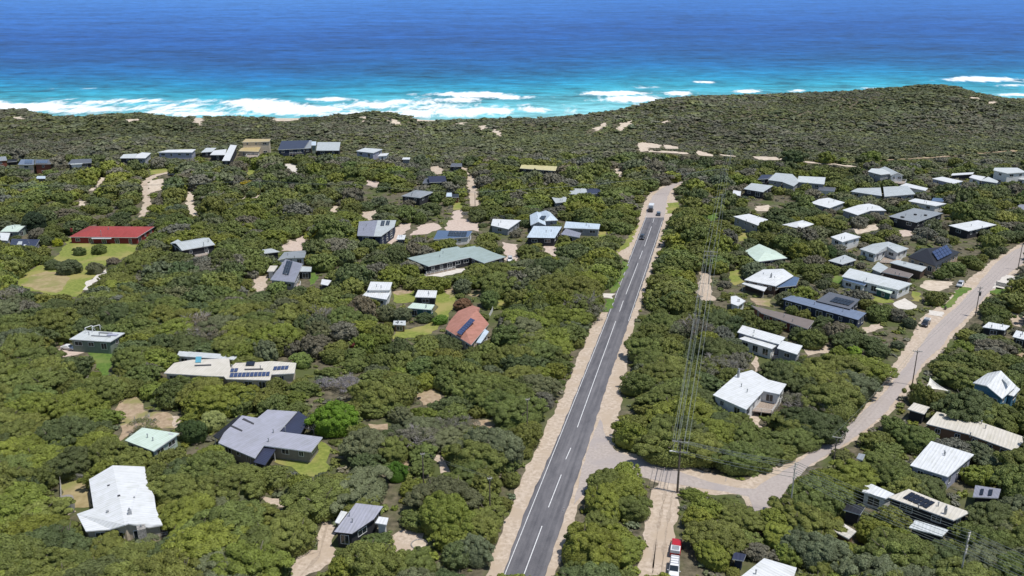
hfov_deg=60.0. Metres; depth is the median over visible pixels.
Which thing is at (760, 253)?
mint roof house
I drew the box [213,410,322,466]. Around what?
grey roof house
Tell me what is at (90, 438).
coastal tree
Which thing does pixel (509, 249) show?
paved yard
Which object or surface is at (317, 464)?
lawn
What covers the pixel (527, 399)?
power pole
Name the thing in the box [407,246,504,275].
long grey house
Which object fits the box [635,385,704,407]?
coastal tree
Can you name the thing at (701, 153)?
bare sand
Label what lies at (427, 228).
paved yard
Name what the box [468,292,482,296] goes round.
bare soil
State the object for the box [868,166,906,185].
beach house
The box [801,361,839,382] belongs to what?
coastal tree
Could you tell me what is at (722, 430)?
coastal tree
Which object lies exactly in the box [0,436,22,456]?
coastal tree
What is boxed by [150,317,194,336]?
coastal tree
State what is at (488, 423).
bare soil
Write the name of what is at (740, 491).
side road
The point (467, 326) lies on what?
tile roof house
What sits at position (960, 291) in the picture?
grass verge
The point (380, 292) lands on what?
white roof house
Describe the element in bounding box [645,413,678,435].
coastal tree
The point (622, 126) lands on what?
bare sand
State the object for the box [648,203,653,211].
camper truck
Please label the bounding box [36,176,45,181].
garden shed
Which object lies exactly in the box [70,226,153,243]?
red roof house
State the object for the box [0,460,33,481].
coastal tree
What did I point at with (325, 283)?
garden shed
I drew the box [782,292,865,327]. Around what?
dark roof house
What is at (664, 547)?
wheel rut
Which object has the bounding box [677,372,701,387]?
coastal tree
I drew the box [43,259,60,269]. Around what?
garden tree
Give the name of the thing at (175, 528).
coastal tree
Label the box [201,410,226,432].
garden tree
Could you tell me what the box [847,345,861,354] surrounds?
garden shrub
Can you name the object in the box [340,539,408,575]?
coastal tree
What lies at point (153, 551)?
coastal tree
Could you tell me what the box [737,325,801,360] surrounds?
white roof house
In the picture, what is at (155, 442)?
mint roof house
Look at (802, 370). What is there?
coastal tree
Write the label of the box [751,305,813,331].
long brown house
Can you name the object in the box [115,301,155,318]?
coastal tree
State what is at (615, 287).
grass verge
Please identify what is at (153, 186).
bare sand
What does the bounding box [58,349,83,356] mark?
paved yard
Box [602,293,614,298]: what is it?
concrete slab
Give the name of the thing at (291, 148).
beach house
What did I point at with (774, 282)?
white roof house
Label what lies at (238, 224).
woodland
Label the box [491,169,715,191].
power cable
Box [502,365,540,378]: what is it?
coastal tree
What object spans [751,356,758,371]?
sandy drive
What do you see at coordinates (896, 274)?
garage
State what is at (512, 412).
coastal tree
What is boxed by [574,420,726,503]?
side road
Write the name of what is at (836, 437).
power pole
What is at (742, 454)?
power cable
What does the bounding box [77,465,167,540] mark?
white roof house
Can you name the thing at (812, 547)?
coastal tree
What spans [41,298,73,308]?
coastal tree
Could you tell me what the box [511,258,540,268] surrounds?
coastal tree
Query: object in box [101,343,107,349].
glass door
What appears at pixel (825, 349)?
sandy drive
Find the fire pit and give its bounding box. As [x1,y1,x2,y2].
[411,539,427,547]
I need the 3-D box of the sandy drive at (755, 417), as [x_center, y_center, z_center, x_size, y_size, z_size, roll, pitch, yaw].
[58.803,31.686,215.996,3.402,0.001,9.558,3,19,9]
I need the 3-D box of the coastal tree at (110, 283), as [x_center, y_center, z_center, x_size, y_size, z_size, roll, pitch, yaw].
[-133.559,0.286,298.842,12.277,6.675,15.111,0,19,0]
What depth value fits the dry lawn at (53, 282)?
314.73 m
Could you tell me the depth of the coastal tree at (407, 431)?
201.22 m
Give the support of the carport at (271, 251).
on the ground at (689, 565)
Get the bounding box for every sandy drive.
[138,172,167,216]
[172,416,181,433]
[252,276,267,291]
[261,496,283,506]
[290,519,337,575]
[362,209,378,219]
[392,530,423,551]
[430,166,442,173]
[433,455,449,472]
[461,167,478,205]
[696,271,715,300]
[750,412,761,426]
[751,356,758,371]
[803,345,829,355]
[862,324,882,333]
[1010,313,1023,326]
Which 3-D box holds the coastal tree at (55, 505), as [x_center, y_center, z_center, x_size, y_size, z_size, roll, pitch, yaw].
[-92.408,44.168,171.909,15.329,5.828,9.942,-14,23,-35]
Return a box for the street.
[748,246,1023,510]
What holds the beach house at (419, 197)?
on the ground at (689, 565)
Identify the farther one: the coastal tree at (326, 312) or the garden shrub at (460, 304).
the garden shrub at (460, 304)
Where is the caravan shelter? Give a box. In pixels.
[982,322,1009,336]
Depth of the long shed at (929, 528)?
167.27 m
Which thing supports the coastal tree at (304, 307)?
on the ground at (689, 565)
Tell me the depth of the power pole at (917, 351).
231.85 m
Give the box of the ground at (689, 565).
[3,87,1023,575]
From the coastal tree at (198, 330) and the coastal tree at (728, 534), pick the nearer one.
the coastal tree at (728, 534)
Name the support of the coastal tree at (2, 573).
on the ground at (689, 565)
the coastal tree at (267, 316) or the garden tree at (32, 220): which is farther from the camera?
the garden tree at (32, 220)
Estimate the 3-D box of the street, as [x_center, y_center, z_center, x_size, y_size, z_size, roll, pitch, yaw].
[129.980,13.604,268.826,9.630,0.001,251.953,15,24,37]
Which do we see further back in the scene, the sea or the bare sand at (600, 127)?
the sea
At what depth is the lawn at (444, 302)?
289.05 m
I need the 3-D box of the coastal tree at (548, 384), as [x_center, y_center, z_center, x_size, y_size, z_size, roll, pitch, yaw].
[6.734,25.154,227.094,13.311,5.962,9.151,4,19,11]
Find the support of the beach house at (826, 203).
on the ground at (689, 565)
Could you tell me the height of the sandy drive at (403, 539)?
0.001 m
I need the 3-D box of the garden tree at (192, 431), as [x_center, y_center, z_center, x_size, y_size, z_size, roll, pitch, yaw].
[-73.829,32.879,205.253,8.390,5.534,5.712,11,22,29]
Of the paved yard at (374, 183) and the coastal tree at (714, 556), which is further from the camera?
the paved yard at (374, 183)
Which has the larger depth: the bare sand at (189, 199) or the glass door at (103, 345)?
the bare sand at (189, 199)
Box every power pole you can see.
[420,452,424,482]
[487,477,491,505]
[525,398,529,423]
[669,439,688,492]
[704,250,717,283]
[791,462,797,497]
[832,436,841,467]
[912,350,922,382]
[961,531,970,567]
[975,287,981,316]
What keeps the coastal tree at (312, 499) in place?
on the ground at (689, 565)
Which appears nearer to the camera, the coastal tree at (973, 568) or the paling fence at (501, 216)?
the coastal tree at (973, 568)
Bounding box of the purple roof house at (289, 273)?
[267,259,311,289]
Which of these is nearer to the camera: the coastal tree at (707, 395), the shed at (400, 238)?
the coastal tree at (707, 395)
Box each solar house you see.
[10,239,39,247]
[164,351,295,388]
[433,230,471,244]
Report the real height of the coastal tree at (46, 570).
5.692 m
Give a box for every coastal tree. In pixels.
[0,271,12,284]
[0,287,29,299]
[0,298,22,314]
[0,317,27,328]
[0,324,19,331]
[0,327,41,346]
[0,332,43,357]
[0,352,5,367]
[0,360,14,378]
[0,365,69,389]
[0,383,24,406]
[0,407,23,422]
[0,417,40,437]
[0,432,11,440]
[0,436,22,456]
[0,452,34,476]
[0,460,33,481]
[0,481,49,524]
[0,533,46,575]
[0,570,14,575]
[1,383,57,403]
[3,496,75,530]
[5,546,78,574]
[6,363,27,375]
[6,392,53,413]
[6,412,49,432]
[7,514,69,534]
[9,346,66,367]
[11,444,72,467]
[14,321,34,327]
[14,434,46,451]
[19,354,76,372]
[24,523,90,550]
[26,307,82,339]
[27,563,84,575]
[34,387,101,419]
[35,415,98,445]
[40,432,75,445]
[40,445,92,481]
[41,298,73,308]
[45,549,92,566]
[51,517,84,534]
[58,537,100,554]
[59,411,88,418]
[60,554,127,575]
[72,290,117,303]
[72,431,117,446]
[75,296,94,305]
[83,376,126,404]
[85,558,142,575]
[87,436,134,466]
[89,529,126,557]
[94,302,136,323]
[95,279,126,290]
[96,273,137,284]
[100,374,129,386]
[106,539,155,561]
[110,345,149,369]
[111,285,140,296]
[111,446,152,469]
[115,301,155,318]
[116,292,150,302]
[117,255,152,273]
[128,547,200,575]
[129,533,159,543]
[137,293,172,303]
[146,304,174,324]
[146,473,197,504]
[146,547,173,557]
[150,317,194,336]
[151,533,176,553]
[153,296,189,311]
[155,317,176,324]
[156,498,177,514]
[158,492,215,533]
[160,516,248,565]
[161,457,191,475]
[166,519,188,536]
[169,308,202,323]
[172,333,208,353]
[172,450,236,481]
[174,376,223,402]
[176,499,265,536]
[179,309,210,326]
[186,324,227,339]
[188,470,230,501]
[190,384,254,417]
[191,546,230,575]
[194,270,217,276]
[194,315,238,340]
[196,444,224,452]
[204,298,250,314]
[206,573,255,575]
[208,539,295,575]
[210,334,247,353]
[212,462,266,501]
[213,492,253,507]
[216,319,247,335]
[218,303,265,315]
[220,326,250,337]
[238,318,272,334]
[238,520,281,553]
[239,311,274,321]
[246,502,279,524]
[250,323,301,342]
[269,509,317,557]
[271,302,299,323]
[279,476,354,522]
[289,302,322,319]
[306,305,332,317]
[315,472,351,479]
[327,305,362,324]
[330,464,392,514]
[338,426,386,462]
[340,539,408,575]
[342,494,379,516]
[347,381,395,406]
[378,435,413,462]
[387,423,438,446]
[394,546,436,575]
[396,566,434,575]
[402,413,448,441]
[402,474,483,509]
[418,490,475,535]
[425,423,470,450]
[433,411,480,430]
[433,472,463,479]
[435,568,464,575]
[441,439,509,475]
[445,373,493,405]
[452,459,500,486]
[454,514,501,544]
[457,439,462,447]
[460,532,495,568]
[463,425,525,466]
[472,388,525,416]
[473,504,508,528]
[474,270,520,298]
[475,374,533,397]
[477,262,512,285]
[488,396,548,426]
[490,343,535,358]
[497,573,530,575]
[501,308,547,326]
[502,314,543,336]
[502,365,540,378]
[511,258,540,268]
[516,328,546,344]
[520,374,563,398]
[524,282,546,294]
[525,339,562,359]
[526,273,574,292]
[528,256,573,273]
[534,304,593,323]
[540,336,573,353]
[552,263,584,276]
[553,561,620,575]
[560,319,590,331]
[561,521,624,567]
[563,290,606,315]
[564,275,603,302]
[564,558,610,572]
[572,286,598,301]
[575,269,608,292]
[584,482,621,520]
[584,507,619,527]
[586,467,620,488]
[611,471,647,498]
[616,535,644,567]
[618,494,652,521]
[623,337,662,360]
[631,426,714,467]
[632,360,678,383]
[633,349,667,367]
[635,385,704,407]
[644,572,670,575]
[645,395,717,421]
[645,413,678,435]
[647,377,699,402]
[648,312,680,333]
[649,353,696,371]
[669,415,708,432]
[673,313,715,335]
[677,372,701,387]
[682,517,749,555]
[686,432,723,467]
[690,336,746,358]
[692,539,731,571]
[693,417,738,443]
[694,387,716,404]
[700,308,732,330]
[700,352,745,374]
[709,440,763,475]
[710,412,731,422]
[717,503,766,531]
[725,412,752,423]
[733,421,759,441]
[749,439,783,465]
[759,360,800,390]
[763,521,798,549]
[767,494,846,537]
[769,415,813,436]
[777,406,849,443]
[777,426,825,451]
[780,392,833,414]
[780,529,853,572]
[786,475,854,517]
[788,521,822,534]
[789,362,815,382]
[797,573,823,575]
[798,382,865,422]
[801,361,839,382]
[802,353,870,374]
[803,469,869,502]
[809,560,839,575]
[816,372,869,387]
[826,377,865,411]
[827,572,857,575]
[828,458,880,485]
[835,369,883,399]
[837,552,902,575]
[847,354,899,381]
[853,529,937,575]
[860,569,905,575]
[861,451,912,467]
[867,525,936,560]
[870,460,916,487]
[891,425,939,454]
[901,562,938,575]
[914,473,946,501]
[929,539,962,566]
[930,387,996,421]
[935,556,998,575]
[936,367,990,390]
[959,539,1006,570]
[961,524,1022,550]
[964,499,1018,526]
[981,401,1019,433]
[988,551,1023,575]
[989,519,1014,531]
[990,463,1023,496]
[992,446,1023,465]
[997,494,1023,514]
[998,524,1023,547]
[1008,509,1023,533]
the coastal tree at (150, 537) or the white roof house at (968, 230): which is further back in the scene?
the white roof house at (968, 230)
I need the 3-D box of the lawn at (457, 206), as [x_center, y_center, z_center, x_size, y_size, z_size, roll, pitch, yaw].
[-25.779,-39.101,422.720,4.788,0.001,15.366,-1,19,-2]
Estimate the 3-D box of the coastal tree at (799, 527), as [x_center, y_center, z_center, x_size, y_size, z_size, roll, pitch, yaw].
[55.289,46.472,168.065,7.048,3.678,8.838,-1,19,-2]
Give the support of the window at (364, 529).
in the grey roof cottage at (358, 521)
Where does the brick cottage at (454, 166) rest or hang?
on the ground at (689, 565)
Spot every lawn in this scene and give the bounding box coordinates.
[18,237,136,296]
[21,271,69,292]
[61,480,92,507]
[149,168,167,174]
[247,167,254,175]
[274,441,331,476]
[393,290,456,338]
[453,202,461,209]
[497,298,506,310]
[598,231,605,236]
[617,225,638,251]
[665,202,679,213]
[729,269,743,284]
[738,233,746,241]
[873,296,893,302]
[911,291,921,301]
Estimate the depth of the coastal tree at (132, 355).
238.62 m
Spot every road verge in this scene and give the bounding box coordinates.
[486,181,680,575]
[617,451,777,506]
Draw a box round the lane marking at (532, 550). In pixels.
[524,526,541,573]
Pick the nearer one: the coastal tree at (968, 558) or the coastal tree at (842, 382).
the coastal tree at (968, 558)
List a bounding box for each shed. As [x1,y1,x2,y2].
[7,159,16,165]
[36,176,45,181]
[321,279,331,288]
[393,320,405,331]
[396,235,405,243]
[402,157,409,163]
[408,303,433,316]
[520,165,556,173]
[731,296,744,309]
[732,552,745,570]
[733,190,740,197]
[828,255,855,266]
[834,524,855,541]
[843,503,864,524]
[909,520,947,541]
[951,172,973,179]
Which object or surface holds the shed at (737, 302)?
on the ground at (689, 565)
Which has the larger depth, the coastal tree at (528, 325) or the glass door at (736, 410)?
the coastal tree at (528, 325)
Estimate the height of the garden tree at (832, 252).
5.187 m
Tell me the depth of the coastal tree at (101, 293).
286.13 m
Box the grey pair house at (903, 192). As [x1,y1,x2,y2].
[851,186,914,198]
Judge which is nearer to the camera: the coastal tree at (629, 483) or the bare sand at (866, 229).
the coastal tree at (629, 483)
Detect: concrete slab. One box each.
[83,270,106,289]
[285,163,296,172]
[425,268,464,276]
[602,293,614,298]
[893,298,916,309]
[928,310,943,316]
[993,275,1014,289]
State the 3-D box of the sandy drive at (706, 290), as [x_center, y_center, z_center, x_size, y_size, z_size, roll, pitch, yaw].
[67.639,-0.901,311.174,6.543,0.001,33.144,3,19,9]
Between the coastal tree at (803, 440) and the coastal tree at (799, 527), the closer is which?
the coastal tree at (799, 527)
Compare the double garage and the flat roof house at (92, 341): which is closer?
the flat roof house at (92, 341)
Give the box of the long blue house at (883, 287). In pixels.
[842,268,911,298]
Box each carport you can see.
[263,248,279,258]
[818,187,835,195]
[872,262,887,275]
[900,183,927,193]
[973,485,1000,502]
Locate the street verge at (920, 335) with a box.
[750,242,1023,509]
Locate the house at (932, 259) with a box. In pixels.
[908,245,959,275]
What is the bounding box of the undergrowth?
[1,168,1023,575]
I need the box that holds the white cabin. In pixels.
[1013,330,1023,347]
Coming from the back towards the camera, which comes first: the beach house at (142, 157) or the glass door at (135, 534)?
the beach house at (142, 157)
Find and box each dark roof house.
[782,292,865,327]
[888,208,942,230]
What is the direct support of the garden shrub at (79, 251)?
on the lawn at (75, 285)
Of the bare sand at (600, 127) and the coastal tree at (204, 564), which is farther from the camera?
the bare sand at (600, 127)
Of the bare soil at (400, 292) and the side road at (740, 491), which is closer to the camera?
the side road at (740, 491)
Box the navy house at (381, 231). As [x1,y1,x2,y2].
[357,220,395,243]
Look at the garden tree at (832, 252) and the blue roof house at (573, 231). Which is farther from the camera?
the blue roof house at (573, 231)
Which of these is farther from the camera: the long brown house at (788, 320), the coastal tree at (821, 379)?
the long brown house at (788, 320)
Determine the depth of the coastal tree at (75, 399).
213.77 m
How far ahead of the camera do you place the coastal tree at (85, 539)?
162.03 m
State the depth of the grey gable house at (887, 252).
340.47 m
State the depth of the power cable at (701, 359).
220.87 m
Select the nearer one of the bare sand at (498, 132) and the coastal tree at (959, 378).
the coastal tree at (959, 378)
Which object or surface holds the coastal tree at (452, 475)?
on the ground at (689, 565)
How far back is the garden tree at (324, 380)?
231.94 m
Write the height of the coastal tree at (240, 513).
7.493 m
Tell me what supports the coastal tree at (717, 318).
on the ground at (689, 565)
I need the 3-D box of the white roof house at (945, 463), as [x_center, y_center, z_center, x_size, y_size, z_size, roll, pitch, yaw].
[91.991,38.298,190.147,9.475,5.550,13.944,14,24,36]
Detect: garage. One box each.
[278,250,305,264]
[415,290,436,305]
[882,268,912,282]
[890,260,926,279]
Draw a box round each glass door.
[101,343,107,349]
[133,530,137,537]
[225,447,231,453]
[244,381,252,385]
[258,382,265,388]
[340,534,349,544]
[734,406,739,412]
[752,345,757,352]
[762,348,768,355]
[765,393,773,401]
[815,310,821,315]
[867,496,879,507]
[871,285,876,291]
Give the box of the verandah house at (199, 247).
[170,238,214,257]
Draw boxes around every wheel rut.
[301,521,328,574]
[650,491,666,575]
[661,491,674,571]
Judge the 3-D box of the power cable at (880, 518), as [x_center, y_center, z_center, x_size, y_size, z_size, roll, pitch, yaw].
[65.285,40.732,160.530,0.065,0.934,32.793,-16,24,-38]
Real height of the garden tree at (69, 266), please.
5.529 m
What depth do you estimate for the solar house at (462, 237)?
360.57 m
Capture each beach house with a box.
[0,156,6,166]
[18,159,50,173]
[68,159,91,169]
[120,152,150,163]
[157,149,195,159]
[201,145,236,164]
[239,139,270,157]
[278,140,315,156]
[316,142,339,155]
[357,148,388,159]
[402,190,432,205]
[423,176,446,184]
[552,197,566,209]
[570,188,600,195]
[733,214,767,232]
[744,183,771,198]
[758,173,825,190]
[783,220,813,227]
[813,198,844,210]
[831,232,859,249]
[842,204,885,218]
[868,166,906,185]
[909,198,945,211]
[932,177,962,184]
[969,175,997,184]
[973,371,1019,405]
[993,168,1023,183]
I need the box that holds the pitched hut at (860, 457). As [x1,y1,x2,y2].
[856,453,864,461]
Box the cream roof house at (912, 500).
[862,484,968,534]
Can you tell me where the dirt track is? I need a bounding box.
[637,481,679,575]
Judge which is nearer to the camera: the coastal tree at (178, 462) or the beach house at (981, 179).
the coastal tree at (178, 462)
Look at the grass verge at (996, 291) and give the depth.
304.98 m
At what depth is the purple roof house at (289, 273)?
316.40 m
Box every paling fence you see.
[59,474,91,502]
[462,212,511,218]
[996,281,1010,286]
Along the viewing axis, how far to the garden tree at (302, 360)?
243.44 m
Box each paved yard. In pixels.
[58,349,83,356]
[367,180,378,186]
[388,223,410,243]
[410,223,441,234]
[444,219,479,230]
[452,210,462,220]
[502,242,517,260]
[543,246,556,255]
[899,230,912,236]
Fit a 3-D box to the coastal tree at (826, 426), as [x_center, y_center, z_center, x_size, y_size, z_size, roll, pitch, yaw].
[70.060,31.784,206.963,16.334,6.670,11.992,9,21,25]
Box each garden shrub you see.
[52,238,63,246]
[71,247,86,255]
[126,412,159,431]
[387,461,408,482]
[431,314,447,324]
[453,298,472,310]
[479,290,499,308]
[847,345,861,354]
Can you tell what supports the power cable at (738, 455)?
attached to the power pole at (678, 474)
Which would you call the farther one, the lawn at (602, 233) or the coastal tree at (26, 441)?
the lawn at (602, 233)
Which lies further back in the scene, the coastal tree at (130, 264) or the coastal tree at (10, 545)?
the coastal tree at (130, 264)
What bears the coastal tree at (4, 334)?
on the ground at (689, 565)
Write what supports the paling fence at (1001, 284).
on the ground at (689, 565)
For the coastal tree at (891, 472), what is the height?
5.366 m
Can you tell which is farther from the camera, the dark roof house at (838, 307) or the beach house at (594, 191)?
the beach house at (594, 191)
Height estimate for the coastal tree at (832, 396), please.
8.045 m
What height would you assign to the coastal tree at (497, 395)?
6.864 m
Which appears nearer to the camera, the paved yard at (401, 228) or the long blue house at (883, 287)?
the long blue house at (883, 287)
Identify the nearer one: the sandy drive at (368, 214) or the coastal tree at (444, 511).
the coastal tree at (444, 511)
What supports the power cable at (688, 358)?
attached to the power pole at (678, 474)
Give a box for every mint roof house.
[125,428,178,457]
[746,244,786,263]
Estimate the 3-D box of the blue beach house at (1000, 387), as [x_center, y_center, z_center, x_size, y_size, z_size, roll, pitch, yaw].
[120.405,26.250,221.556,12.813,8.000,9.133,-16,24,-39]
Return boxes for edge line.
[505,320,606,573]
[607,218,645,317]
[628,223,661,320]
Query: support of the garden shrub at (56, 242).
on the ground at (689, 565)
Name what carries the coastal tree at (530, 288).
on the ground at (689, 565)
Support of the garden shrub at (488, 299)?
on the ground at (689, 565)
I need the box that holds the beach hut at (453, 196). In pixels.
[446,193,458,202]
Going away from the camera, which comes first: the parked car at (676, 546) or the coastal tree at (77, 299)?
the parked car at (676, 546)
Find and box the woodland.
[0,148,1023,575]
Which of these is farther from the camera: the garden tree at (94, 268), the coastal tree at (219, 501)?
the garden tree at (94, 268)
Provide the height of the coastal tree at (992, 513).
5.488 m
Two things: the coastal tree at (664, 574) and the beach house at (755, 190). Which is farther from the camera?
the beach house at (755, 190)
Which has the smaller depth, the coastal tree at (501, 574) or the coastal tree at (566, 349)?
the coastal tree at (501, 574)
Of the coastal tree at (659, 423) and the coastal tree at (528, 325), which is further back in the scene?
the coastal tree at (528, 325)
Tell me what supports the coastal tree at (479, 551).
on the ground at (689, 565)
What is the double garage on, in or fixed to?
on the ground at (689, 565)
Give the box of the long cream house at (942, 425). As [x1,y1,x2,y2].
[926,412,1022,451]
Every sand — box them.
[89,177,105,190]
[147,179,163,192]
[185,188,197,215]
[194,118,203,124]
[272,118,299,120]
[282,235,305,250]
[330,205,337,211]
[387,119,399,124]
[492,129,500,135]
[592,121,605,130]
[615,168,621,176]
[616,120,631,130]
[637,142,660,151]
[649,150,687,153]
[663,145,677,148]
[696,151,712,155]
[753,156,778,159]
[755,205,770,210]
[779,158,855,166]
[852,224,877,233]
[920,280,952,290]
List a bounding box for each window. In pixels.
[74,341,82,345]
[95,532,104,536]
[156,446,163,453]
[168,438,174,447]
[281,449,288,454]
[357,526,366,536]
[899,504,912,513]
[931,515,941,523]
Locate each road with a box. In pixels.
[504,217,663,575]
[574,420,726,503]
[645,182,682,216]
[712,482,752,495]
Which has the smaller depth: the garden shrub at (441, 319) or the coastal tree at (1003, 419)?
the coastal tree at (1003, 419)
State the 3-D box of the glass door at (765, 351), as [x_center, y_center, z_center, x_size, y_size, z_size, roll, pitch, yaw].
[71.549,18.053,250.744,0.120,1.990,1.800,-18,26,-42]
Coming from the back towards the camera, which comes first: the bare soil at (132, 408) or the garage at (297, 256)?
the garage at (297, 256)
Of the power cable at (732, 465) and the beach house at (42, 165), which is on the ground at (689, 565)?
the beach house at (42, 165)
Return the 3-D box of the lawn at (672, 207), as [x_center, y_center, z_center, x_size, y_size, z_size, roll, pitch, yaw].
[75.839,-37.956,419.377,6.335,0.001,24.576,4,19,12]
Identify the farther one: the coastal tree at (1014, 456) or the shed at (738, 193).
the shed at (738, 193)
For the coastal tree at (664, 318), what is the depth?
267.28 m
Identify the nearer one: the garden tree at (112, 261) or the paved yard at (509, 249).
the garden tree at (112, 261)
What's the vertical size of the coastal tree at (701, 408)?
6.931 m
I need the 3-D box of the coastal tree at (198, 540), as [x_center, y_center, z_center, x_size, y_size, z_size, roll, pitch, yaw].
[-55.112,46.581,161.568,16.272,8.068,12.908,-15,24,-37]
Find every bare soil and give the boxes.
[115,397,173,440]
[368,423,387,429]
[393,290,412,294]
[417,389,440,404]
[445,289,454,297]
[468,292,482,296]
[474,419,497,427]
[750,298,771,306]
[835,150,1017,162]
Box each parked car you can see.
[59,344,72,350]
[667,555,680,575]
[670,538,682,555]
[921,317,930,326]
[956,280,964,287]
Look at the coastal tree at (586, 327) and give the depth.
266.36 m
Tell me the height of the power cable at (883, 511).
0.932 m
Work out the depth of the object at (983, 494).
178.33 m
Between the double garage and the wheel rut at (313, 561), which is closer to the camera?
the wheel rut at (313, 561)
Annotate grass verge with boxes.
[88,352,112,375]
[309,271,318,284]
[603,298,614,311]
[609,261,628,292]
[708,213,717,220]
[832,275,842,284]
[941,287,971,307]
[990,288,1005,293]
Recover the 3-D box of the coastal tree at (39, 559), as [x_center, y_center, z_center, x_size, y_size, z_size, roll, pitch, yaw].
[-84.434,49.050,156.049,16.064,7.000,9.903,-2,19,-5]
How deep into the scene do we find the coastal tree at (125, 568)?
151.53 m
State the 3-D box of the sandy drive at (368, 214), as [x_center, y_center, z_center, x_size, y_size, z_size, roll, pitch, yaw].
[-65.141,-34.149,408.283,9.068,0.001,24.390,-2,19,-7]
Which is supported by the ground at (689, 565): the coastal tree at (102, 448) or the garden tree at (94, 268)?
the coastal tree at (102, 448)
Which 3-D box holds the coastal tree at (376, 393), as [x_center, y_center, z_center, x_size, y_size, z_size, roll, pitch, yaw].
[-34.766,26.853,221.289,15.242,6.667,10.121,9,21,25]
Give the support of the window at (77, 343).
in the flat roof house at (92, 341)
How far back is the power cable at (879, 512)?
161.09 m
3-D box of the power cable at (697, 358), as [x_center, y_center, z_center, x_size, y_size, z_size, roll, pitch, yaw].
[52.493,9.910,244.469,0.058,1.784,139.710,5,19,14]
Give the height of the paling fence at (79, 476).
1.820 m
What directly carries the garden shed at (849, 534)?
on the ground at (689, 565)
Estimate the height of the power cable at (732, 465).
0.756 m
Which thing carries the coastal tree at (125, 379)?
on the ground at (689, 565)
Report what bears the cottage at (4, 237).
on the ground at (689, 565)
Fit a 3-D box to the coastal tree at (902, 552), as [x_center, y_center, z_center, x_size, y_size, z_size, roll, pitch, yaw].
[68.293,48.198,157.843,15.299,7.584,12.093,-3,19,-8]
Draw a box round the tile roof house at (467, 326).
[445,305,488,349]
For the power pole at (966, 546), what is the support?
on the ground at (689, 565)
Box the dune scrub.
[0,84,1023,186]
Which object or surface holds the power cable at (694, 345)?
attached to the power pole at (678, 474)
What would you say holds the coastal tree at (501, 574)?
on the ground at (689, 565)
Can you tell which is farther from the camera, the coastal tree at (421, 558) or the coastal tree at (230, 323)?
the coastal tree at (230, 323)
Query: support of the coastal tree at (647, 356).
on the ground at (689, 565)
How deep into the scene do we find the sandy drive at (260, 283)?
313.18 m
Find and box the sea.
[0,0,1023,119]
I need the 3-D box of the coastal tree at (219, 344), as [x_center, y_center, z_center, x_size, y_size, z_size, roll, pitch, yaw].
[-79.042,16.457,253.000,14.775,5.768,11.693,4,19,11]
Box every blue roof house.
[527,210,561,245]
[561,221,599,241]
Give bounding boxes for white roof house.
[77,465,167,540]
[362,282,391,306]
[491,219,520,235]
[713,368,786,416]
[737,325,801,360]
[742,269,798,295]
[742,558,796,575]
[910,441,973,488]
[948,220,995,238]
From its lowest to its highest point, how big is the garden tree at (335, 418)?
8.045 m
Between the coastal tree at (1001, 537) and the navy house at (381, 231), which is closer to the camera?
the coastal tree at (1001, 537)
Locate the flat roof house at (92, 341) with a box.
[69,325,124,353]
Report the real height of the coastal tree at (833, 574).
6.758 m
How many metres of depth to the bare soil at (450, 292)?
304.01 m
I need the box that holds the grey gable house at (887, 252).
[859,242,908,263]
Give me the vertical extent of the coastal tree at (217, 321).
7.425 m
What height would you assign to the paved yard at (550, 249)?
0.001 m
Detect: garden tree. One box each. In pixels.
[20,211,46,231]
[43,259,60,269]
[54,259,82,274]
[85,262,105,274]
[91,244,106,254]
[106,257,119,265]
[175,419,207,443]
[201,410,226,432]
[288,352,312,368]
[304,400,358,437]
[316,377,336,387]
[333,371,361,392]
[827,245,837,258]
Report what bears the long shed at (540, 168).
on the ground at (689, 565)
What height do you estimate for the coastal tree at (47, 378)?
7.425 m
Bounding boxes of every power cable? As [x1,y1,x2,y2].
[0,180,255,185]
[477,169,718,191]
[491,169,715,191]
[673,251,704,436]
[673,300,696,448]
[674,255,704,442]
[674,450,790,476]
[675,440,791,467]
[677,255,707,439]
[677,258,707,447]
[677,298,702,448]
[678,440,794,466]
[683,260,712,449]
[684,252,713,439]
[684,451,792,472]
[685,441,794,463]
[689,257,716,437]
[692,442,793,461]
[794,468,967,539]
[794,475,964,549]
[794,477,965,552]
[795,466,967,536]
[796,473,964,545]
[798,462,969,530]
[798,472,965,543]
[800,465,967,532]
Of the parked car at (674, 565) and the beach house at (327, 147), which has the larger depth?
the beach house at (327, 147)
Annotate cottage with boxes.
[0,225,27,237]
[0,233,9,243]
[334,503,388,547]
[450,163,461,170]
[907,403,929,423]
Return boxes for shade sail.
[927,378,949,392]
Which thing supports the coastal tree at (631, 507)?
on the ground at (689, 565)
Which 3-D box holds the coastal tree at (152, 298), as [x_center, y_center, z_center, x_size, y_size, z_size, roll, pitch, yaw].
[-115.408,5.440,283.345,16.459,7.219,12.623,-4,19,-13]
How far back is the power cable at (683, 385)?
213.02 m
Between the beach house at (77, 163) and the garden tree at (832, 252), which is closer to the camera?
the garden tree at (832, 252)
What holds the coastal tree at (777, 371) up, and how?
on the ground at (689, 565)
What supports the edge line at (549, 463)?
on the road at (576, 440)
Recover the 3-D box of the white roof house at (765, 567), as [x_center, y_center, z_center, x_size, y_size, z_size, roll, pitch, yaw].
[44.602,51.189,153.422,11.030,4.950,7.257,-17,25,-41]
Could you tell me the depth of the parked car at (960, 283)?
309.56 m
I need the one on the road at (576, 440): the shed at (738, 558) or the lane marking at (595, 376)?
the lane marking at (595, 376)
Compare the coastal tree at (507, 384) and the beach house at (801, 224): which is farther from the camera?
the beach house at (801, 224)
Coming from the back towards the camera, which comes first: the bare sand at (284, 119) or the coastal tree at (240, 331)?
the bare sand at (284, 119)
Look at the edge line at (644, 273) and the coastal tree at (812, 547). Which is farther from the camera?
the edge line at (644, 273)

